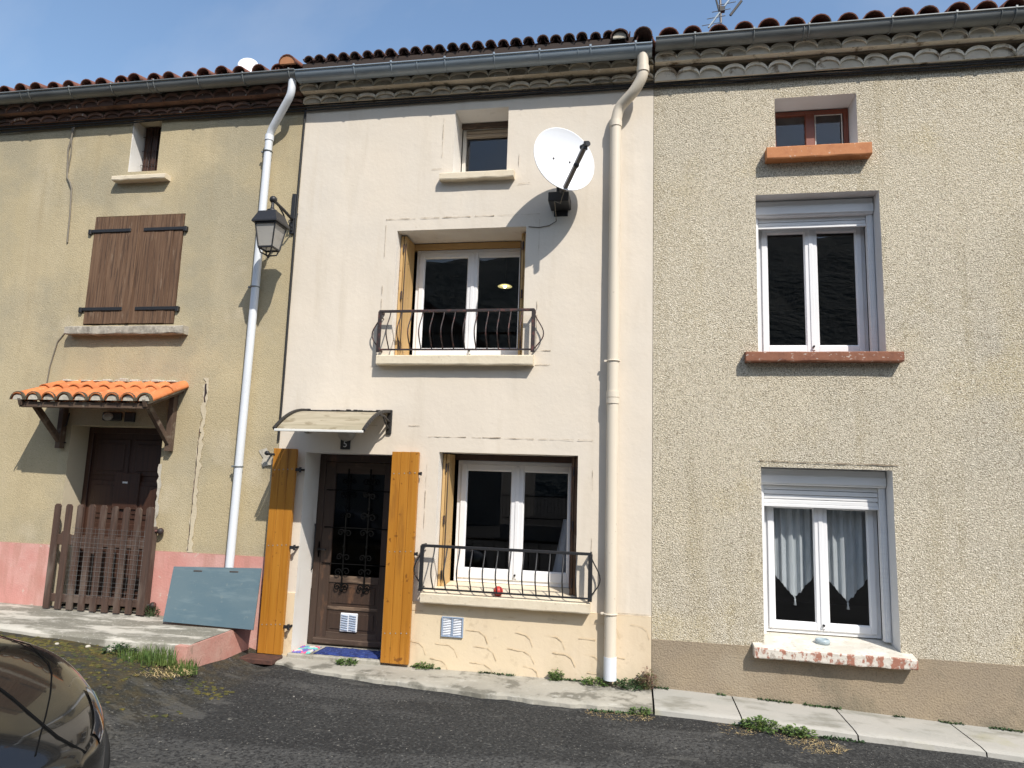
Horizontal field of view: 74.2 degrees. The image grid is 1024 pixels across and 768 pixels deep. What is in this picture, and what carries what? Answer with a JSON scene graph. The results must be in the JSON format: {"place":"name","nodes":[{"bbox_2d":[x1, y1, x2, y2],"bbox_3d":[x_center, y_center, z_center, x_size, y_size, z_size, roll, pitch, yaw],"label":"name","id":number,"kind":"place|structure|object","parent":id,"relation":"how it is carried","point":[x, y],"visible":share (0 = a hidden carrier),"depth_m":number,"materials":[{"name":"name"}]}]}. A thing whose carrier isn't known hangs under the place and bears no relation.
{"place":"outdoors","nodes":[
{"label":"outdoors","id":0,"kind":"place"},
{"bbox_2d":[259,653,652,713],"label":"pavement","id":1,"kind":"structure","parent":0,"point":[547,692],"depth_m":6.78,"materials":[{"name":"concrete"}]},
{"bbox_2d":[335,658,359,665],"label":"weed","id":2,"kind":"object","parent":1,"relation":"on","point":[340,661],"visible":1,"depth_m":7.32,"materials":[{"name":"green plant"}]},
{"bbox_2d":[414,661,434,669],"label":"weed","id":3,"kind":"object","parent":1,"relation":"on","point":[423,664],"visible":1,"depth_m":7.25,"materials":[{"name":"green plant"}]},
{"bbox_2d":[547,669,564,680],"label":"weed","id":4,"kind":"object","parent":1,"relation":"on","point":[553,674],"visible":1,"depth_m":6.99,"materials":[{"name":"green plant"}]},
{"bbox_2d":[579,676,609,685],"bbox_3d":[0.846,3.025,6.901,0.314,0.086,0.221,3,-8,-11],"label":"weed","id":5,"kind":"object","parent":1,"relation":"on","point":[591,681],"visible":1,"depth_m":6.89,"materials":[{"name":"green plant"}]},
{"bbox_2d":[613,677,646,690],"bbox_3d":[1.191,3.016,6.810,0.370,0.102,0.244,0,-8,10],"label":"weed","id":6,"kind":"object","parent":1,"relation":"on","point":[627,687],"visible":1,"depth_m":6.79,"materials":[{"name":"green plant"}]},
{"bbox_2d":[634,666,657,689],"bbox_3d":[1.352,2.954,6.816,0.252,0.234,0.172,0,-8,10],"label":"weed","id":7,"kind":"object","parent":1,"relation":"on","point":[646,674],"visible":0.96,"depth_m":6.81,"materials":[{"name":"brown plant"}]},
{"bbox_2d":[0,0,1006,87],"label":"sky","id":8,"kind":"structure","parent":0,"point":[44,42],"materials":[{"name":"blue"}]},
{"bbox_2d":[0,603,1023,767],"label":"ground","id":9,"kind":"structure","parent":0,"point":[226,729],"depth_m":5.62,"materials":[{"name":"grey asphalt"}]},
{"bbox_2d":[0,635,109,767],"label":"parked car","id":10,"kind":"object","parent":9,"relation":"on","point":[51,714],"visible":1,"depth_m":3.51,"materials":[{"name":"brown metal"}]},
{"bbox_2d":[0,602,233,663],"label":"terrace","id":11,"kind":"structure","parent":9,"relation":"on","point":[98,627],"depth_m":7.24,"materials":[{"name":"concrete"}]},
{"bbox_2d":[145,605,160,616],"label":"weed","id":12,"kind":"object","parent":11,"relation":"on","point":[151,612],"visible":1,"depth_m":7.85,"materials":[{"name":"green plant"}]},
{"bbox_2d":[163,566,261,629],"bbox_3d":[-3.342,2.358,7.559,1.209,0.614,0.273,0,-8,10],"label":"leaning sheet","id":13,"kind":"object","parent":11,"relation":"on","point":[224,597],"visible":1,"depth_m":7.54,"materials":[{"name":"blue plastic"}]},
{"bbox_2d":[0,634,234,720],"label":"moss","id":14,"kind":"object","parent":9,"relation":"on","point":[92,649],"visible":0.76,"depth_m":6.40,"materials":[{"name":"green plant"}]},
{"bbox_2d":[100,642,137,654],"bbox_3d":[-3.844,2.585,6.628,0.366,0.119,0.244,0,-8,10],"label":"weed","id":15,"kind":"object","parent":9,"relation":"on","point":[116,645],"visible":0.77,"depth_m":6.62,"materials":[{"name":"green plant"}]},
{"bbox_2d":[114,643,178,666],"bbox_3d":[-3.520,2.594,6.529,0.726,0.170,0.380,0,-8,10],"label":"grass tuft","id":16,"kind":"object","parent":9,"relation":"on","point":[148,657],"visible":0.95,"depth_m":6.49,"materials":[{"name":"green plant"}]},
{"bbox_2d":[0,54,305,649],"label":"terraced house","id":17,"kind":"structure","parent":9,"relation":"on","point":[158,266],"depth_m":8.58,"materials":[{"name":"paint"}]},
{"bbox_2d":[46,334,63,382],"bbox_3d":[-5.827,-0.345,8.687,0.241,0.774,0.018,0,-8,10],"label":"cable","id":18,"kind":"object","parent":17,"relation":"attached to","point":[52,358],"visible":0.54,"depth_m":8.69,"materials":[{"name":"brown plastic"}]},
{"bbox_2d":[66,125,74,242],"bbox_3d":[-5.910,-2.676,9.037,0.187,1.640,0.040,0,-8,10],"label":"cable","id":19,"kind":"object","parent":17,"relation":"attached to","point":[73,130],"visible":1,"depth_m":9.01,"materials":[{"name":"brown plastic"}]},
{"bbox_2d":[9,378,188,450],"bbox_3d":[-4.929,0.333,8.142,1.878,0.888,0.774,0,-8,10],"label":"porch canopy","id":20,"kind":"object","parent":17,"relation":"attached to","point":[123,392],"visible":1,"depth_m":8.01,"materials":[{"name":"orange tile"}]},
{"bbox_2d":[42,504,163,614],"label":"picket gate","id":21,"kind":"structure","parent":17,"relation":"attached to","point":[89,543],"depth_m":8.00,"materials":[{"name":"brown wood"}]},
{"bbox_2d":[102,412,122,420],"bbox_3d":[-4.958,0.399,8.375,0.260,0.110,0.096,0,-8,10],"label":"wall lamp","id":22,"kind":"object","parent":17,"relation":"attached to","point":[111,416],"visible":1,"depth_m":8.36,"materials":[{"name":"black plastic"}]},
{"bbox_2d":[74,427,167,598],"bbox_3d":[-4.879,1.652,8.553,1.296,2.185,0.098,0,-8,10],"label":"door","id":23,"kind":"structure","parent":17,"relation":"in","point":[121,467],"depth_m":8.60,"materials":[{"name":"brown wood"}]},
{"bbox_2d":[124,412,135,421],"bbox_3d":[-4.712,0.409,8.357,0.130,0.120,0.042,0,-8,10],"label":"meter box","id":24,"kind":"object","parent":17,"relation":"attached to","point":[130,417],"visible":1,"depth_m":8.34,"materials":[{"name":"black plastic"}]},
{"bbox_2d":[140,127,161,170],"bbox_3d":[-4.793,-3.127,9.148,0.425,0.735,0.064,0,-8,10],"label":"window","id":25,"kind":"structure","parent":17,"relation":"in","point":[152,139],"depth_m":9.15,"materials":[{"name":"brown wood"}]},
{"bbox_2d":[238,58,257,71],"bbox_3d":[-3.689,-4.287,9.434,0.194,0.585,0.214,-4,-10,37],"label":"roof dish","id":26,"kind":"object","parent":17,"relation":"on","point":[248,63],"visible":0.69,"depth_m":9.49,"materials":[{"name":"white paint"}]},
{"bbox_2d":[264,451,274,454],"bbox_3d":[-2.832,0.807,7.900,0.109,0.056,0.165,6,-9,-27],"label":"shutter stop","id":27,"kind":"object","parent":17,"relation":"attached to","point":[267,453],"visible":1,"depth_m":7.86,"materials":[{"name":"black metal"}]},
{"bbox_2d":[0,63,1023,132],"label":"cable","id":28,"kind":"object","parent":17,"relation":"attached to","point":[540,94],"visible":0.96,"depth_m":7.98,"materials":[{"name":"black rubber"}]},
{"bbox_2d":[0,58,1023,127],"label":"cable","id":29,"kind":"object","parent":17,"relation":"attached to","point":[536,90],"visible":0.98,"depth_m":7.98,"materials":[{"name":"black rubber"}]},
{"bbox_2d":[133,665,195,677],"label":"dry grass","id":30,"kind":"structure","parent":9,"relation":"on","point":[166,672],"depth_m":6.29,"materials":[{"name":"plant"}]},
{"bbox_2d":[165,656,199,675],"bbox_3d":[-3.174,2.703,6.532,0.411,0.169,0.237,0,-8,10],"label":"grass tuft","id":31,"kind":"object","parent":9,"relation":"on","point":[182,668],"visible":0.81,"depth_m":6.49,"materials":[{"name":"green plant"}]},
{"bbox_2d":[174,630,248,667],"bbox_3d":[-3.134,2.853,7.111,0.138,0.438,1.130,0,-8,10],"label":"terrace edge","id":32,"kind":"object","parent":9,"relation":"on","point":[224,645],"visible":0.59,"depth_m":7.00,"materials":[{"name":"pink concrete"}]},
{"bbox_2d":[239,653,282,664],"bbox_3d":[-2.747,3.003,7.398,0.400,0.048,0.230,0,-8,10],"label":"cover plate","id":33,"kind":"object","parent":9,"relation":"on","point":[261,659],"visible":0.9,"depth_m":7.33,"materials":[{"name":"metal"}]},
{"bbox_2d":[287,643,381,664],"bbox_3d":[-1.919,3.093,7.708,1.100,0.112,0.570,0,-8,10],"label":"doorstep","id":34,"kind":"object","parent":9,"relation":"on","point":[311,655],"visible":0.28,"depth_m":7.49,"materials":[{"name":"concrete"}]},
{"bbox_2d":[292,645,320,653],"bbox_3d":[-2.331,3.009,7.700,0.210,0.020,0.344,0,-8,10],"label":"doormat","id":35,"kind":"object","parent":34,"relation":"on","point":[306,649],"visible":1,"depth_m":7.65,"materials":[{"name":"fabric"}]},
{"bbox_2d":[313,647,380,658],"bbox_3d":[-1.806,3.015,7.625,0.770,0.022,0.343,0,-8,10],"label":"doormat","id":36,"kind":"object","parent":34,"relation":"on","point":[348,652],"visible":0.96,"depth_m":7.57,"materials":[{"name":"blue fabric"}]},
{"bbox_2d":[257,26,653,686],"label":"terraced house","id":37,"kind":"structure","parent":9,"relation":"on","point":[435,204],"depth_m":7.83,"materials":[{"name":"beige paint"}]},
{"bbox_2d":[251,194,297,257],"bbox_3d":[-2.769,-1.916,8.046,0.310,0.986,0.640,0,-8,10],"label":"wall lantern","id":38,"kind":"object","parent":37,"relation":"attached to","point":[271,226],"depth_m":7.78,"materials":[{"name":"black metal"}]},
{"bbox_2d":[277,109,306,439],"bbox_3d":[-2.678,-1.408,8.264,0.045,4.186,0.032,-4,-10,38],"label":"cable","id":39,"kind":"object","parent":37,"relation":"attached to","point":[290,289],"visible":0.94,"depth_m":8.25,"materials":[{"name":"black rubber"}]},
{"bbox_2d":[272,409,392,433],"bbox_3d":[-1.967,0.399,7.494,1.070,0.319,0.770,0,-8,10],"label":"door canopy","id":40,"kind":"object","parent":37,"relation":"attached to","point":[343,421],"visible":1,"depth_m":7.32,"materials":[{"name":"white"}]},
{"bbox_2d":[340,440,350,449],"bbox_3d":[-1.924,0.692,7.826,0.120,0.127,0.016,0,-8,10],"label":"number plate","id":41,"kind":"object","parent":37,"relation":"attached to","point":[344,444],"visible":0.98,"depth_m":7.82,"materials":[{"name":"black plastic"}]},
{"bbox_2d":[337,432,355,440],"bbox_3d":[-1.906,0.560,7.791,0.210,0.196,0.185,0,-8,10],"label":"globe lamp","id":42,"kind":"object","parent":37,"relation":"attached to","point":[345,436],"visible":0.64,"depth_m":7.74,"materials":[{"name":"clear glass"}]},
{"bbox_2d":[307,454,391,648],"bbox_3d":[-1.853,1.953,8.022,1.052,2.210,0.124,0,-8,10],"label":"door","id":43,"kind":"structure","parent":37,"relation":"in","point":[345,610],"depth_m":8.00,"materials":[{"name":"brown wood"}]},
{"bbox_2d":[371,308,543,351],"bbox_3d":[-0.651,-0.605,7.678,2.031,0.495,0.246,0,-8,10],"label":"window guard","id":44,"kind":"object","parent":37,"relation":"attached to","point":[383,312],"visible":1,"depth_m":7.63,"materials":[{"name":"metal"}]},
{"bbox_2d":[412,241,520,354],"bbox_3d":[-0.545,-1.022,8.330,1.555,1.470,0.120,0,-8,10],"label":"window","id":45,"kind":"structure","parent":37,"relation":"in","point":[473,252],"depth_m":8.35,"materials":[{"name":"white paint"}]},
{"bbox_2d":[462,121,507,171],"bbox_3d":[-0.311,-2.866,8.437,0.653,0.785,0.100,0,-8,10],"label":"window","id":46,"kind":"structure","parent":37,"relation":"in","point":[489,129],"depth_m":8.47,"materials":[{"name":"white wood"}]},
{"bbox_2d":[493,586,502,595],"bbox_3d":[-0.147,2.208,7.222,0.104,0.104,0.104,0,-8,10],"label":"ball","id":47,"kind":"object","parent":37,"relation":"on","point":[499,589],"visible":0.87,"depth_m":7.19,"materials":[{"name":"red plastic"}]},
{"bbox_2d":[498,262,511,288],"bbox_3d":[-0.087,-1.662,9.399,0.198,0.682,0.198,0,-8,10],"label":"pendant lamp","id":48,"kind":"object","parent":37,"relation":"hanging from","point":[505,286],"visible":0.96,"depth_m":9.38,"materials":[{"name":"beige glass"}]},
{"bbox_2d":[414,543,600,601],"bbox_3d":[-0.084,1.996,7.192,2.033,0.495,0.246,0,-8,10],"label":"window guard","id":49,"kind":"object","parent":37,"relation":"attached to","point":[510,550],"visible":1,"depth_m":7.14,"materials":[{"name":"black metal"}]},
{"bbox_2d":[452,454,571,587],"bbox_3d":[0.004,1.559,7.819,1.554,1.455,0.120,0,-8,10],"label":"window","id":50,"kind":"structure","parent":37,"relation":"in","point":[497,463],"depth_m":7.81,"materials":[{"name":"white paint"}]},
{"bbox_2d":[553,519,566,572],"bbox_3d":[0.609,1.905,7.782,0.310,0.690,0.040,0,-8,10],"label":"curtain","id":51,"kind":"object","parent":37,"relation":"hanging from","point":[562,546],"visible":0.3,"depth_m":7.79,"materials":[{"name":"grey fabric"}]},
{"bbox_2d":[529,127,593,227],"bbox_3d":[0.508,-2.333,7.411,0.761,0.967,0.857,0,-8,10],"label":"satellite dish","id":52,"kind":"object","parent":37,"relation":"attached to","point":[563,158],"visible":1,"depth_m":7.43,"materials":[{"name":"white paint"}]},
{"bbox_2d":[585,709,654,720],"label":"dry grass","id":53,"kind":"structure","parent":9,"relation":"on","point":[625,716],"depth_m":6.09,"materials":[{"name":"plant"}]},
{"bbox_2d":[628,706,652,716],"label":"weed","id":54,"kind":"object","parent":9,"relation":"on","point":[645,712],"visible":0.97,"depth_m":6.17,"materials":[{"name":"green plant"}]},
{"bbox_2d":[410,665,1022,742],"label":"ground weeds","id":55,"kind":"object","parent":9,"relation":"on","point":[595,710],"visible":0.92,"depth_m":6.36,"materials":[{"name":"green plant"}]},
{"bbox_2d":[712,722,759,734],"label":"dry grass","id":56,"kind":"structure","parent":9,"relation":"on","point":[740,729],"depth_m":5.93,"materials":[{"name":"plant"}]},
{"bbox_2d":[740,715,781,734],"bbox_3d":[2.195,2.999,5.981,0.363,0.124,0.257,0,-8,10],"label":"weed","id":57,"kind":"object","parent":9,"relation":"on","point":[762,723],"visible":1,"depth_m":5.97,"materials":[{"name":"green plant"}]},
{"bbox_2d":[777,723,818,738],"bbox_3d":[2.495,3.027,5.913,0.340,0.108,0.238,0,-8,10],"label":"weed","id":58,"kind":"object","parent":9,"relation":"on","point":[802,731],"visible":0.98,"depth_m":5.90,"materials":[{"name":"green plant"}]},
{"bbox_2d":[774,733,848,753],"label":"dry grass","id":59,"kind":"structure","parent":9,"relation":"on","point":[818,742],"depth_m":5.71,"materials":[{"name":"plant"}]},
{"bbox_2d":[651,0,1023,731],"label":"terraced house","id":60,"kind":"structure","parent":9,"relation":"on","point":[839,292],"depth_m":7.05,"materials":[{"name":"grey paint"}]},
{"bbox_2d":[0,60,1023,129],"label":"cable","id":61,"kind":"object","parent":60,"relation":"attached to","point":[816,74],"visible":0.97,"depth_m":7.97,"materials":[{"name":"black rubber"}]},
{"bbox_2d":[702,0,742,27],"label":"tv antenna","id":62,"kind":"object","parent":60,"relation":"attached to","point":[721,9],"visible":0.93,"depth_m":8.37,"materials":[{"name":"grey metal"}]},
{"bbox_2d":[774,508,813,604],"bbox_3d":[3.034,1.841,7.267,0.405,1.027,0.058,0,-8,10],"label":"curtain","id":63,"kind":"object","parent":60,"relation":"hanging from","point":[794,566],"visible":0.91,"depth_m":7.28,"materials":[{"name":"white fabric"}]},
{"bbox_2d":[775,108,848,144],"bbox_3d":[3.385,-2.831,7.713,0.825,0.577,0.062,0,-8,10],"label":"window","id":64,"kind":"structure","parent":60,"relation":"in","point":[809,116],"depth_m":7.69,"materials":[{"name":"red wood"}]},
{"bbox_2d":[756,198,877,351],"bbox_3d":[3.305,-1.165,7.472,1.246,1.718,0.280,0,-8,10],"label":"window","id":65,"kind":"structure","parent":60,"relation":"in","point":[803,214],"depth_m":7.47,"materials":[{"name":"white paint"}]},
{"bbox_2d":[815,637,829,645],"bbox_3d":[3.104,2.574,6.772,0.140,0.052,0.140,0,-8,10],"label":"ashtray","id":66,"kind":"object","parent":60,"relation":"on","point":[822,641],"visible":1,"depth_m":6.73,"materials":[{"name":"grey ceramic"}]},
{"bbox_2d":[761,468,891,642],"bbox_3d":[3.214,1.747,7.059,1.246,1.693,0.280,0,-8,10],"label":"window","id":67,"kind":"structure","parent":60,"relation":"in","point":[873,482],"depth_m":7.04,"materials":[{"name":"white paint"}]},
{"bbox_2d":[827,510,866,609],"bbox_3d":[3.543,1.850,7.174,0.400,1.037,0.058,0,-8,10],"label":"curtain","id":68,"kind":"object","parent":60,"relation":"hanging from","point":[847,559],"visible":0.95,"depth_m":7.18,"materials":[{"name":"white fabric"}]},
{"bbox_2d":[17,638,1021,767],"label":"road","id":69,"kind":"structure","parent":0,"point":[461,714],"depth_m":5.60,"materials":[{"name":"grey asphalt"}]},
{"bbox_2d":[653,688,740,723],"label":"pavement","id":70,"kind":"structure","parent":0,"point":[696,705],"depth_m":6.36,"materials":[{"name":"grey concrete"}]},
{"bbox_2d":[732,696,857,740],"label":"pavement","id":71,"kind":"structure","parent":0,"point":[828,722],"depth_m":6.25,"materials":[{"name":"grey concrete"}]},
{"bbox_2d":[837,709,985,756],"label":"pavement","id":72,"kind":"structure","parent":0,"point":[906,732],"depth_m":6.00,"materials":[{"name":"grey concrete"}]},
{"bbox_2d":[952,724,1023,762],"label":"pavement","id":73,"kind":"structure","parent":0,"point":[1000,744],"depth_m":5.96,"materials":[{"name":"grey concrete"}]}
]}

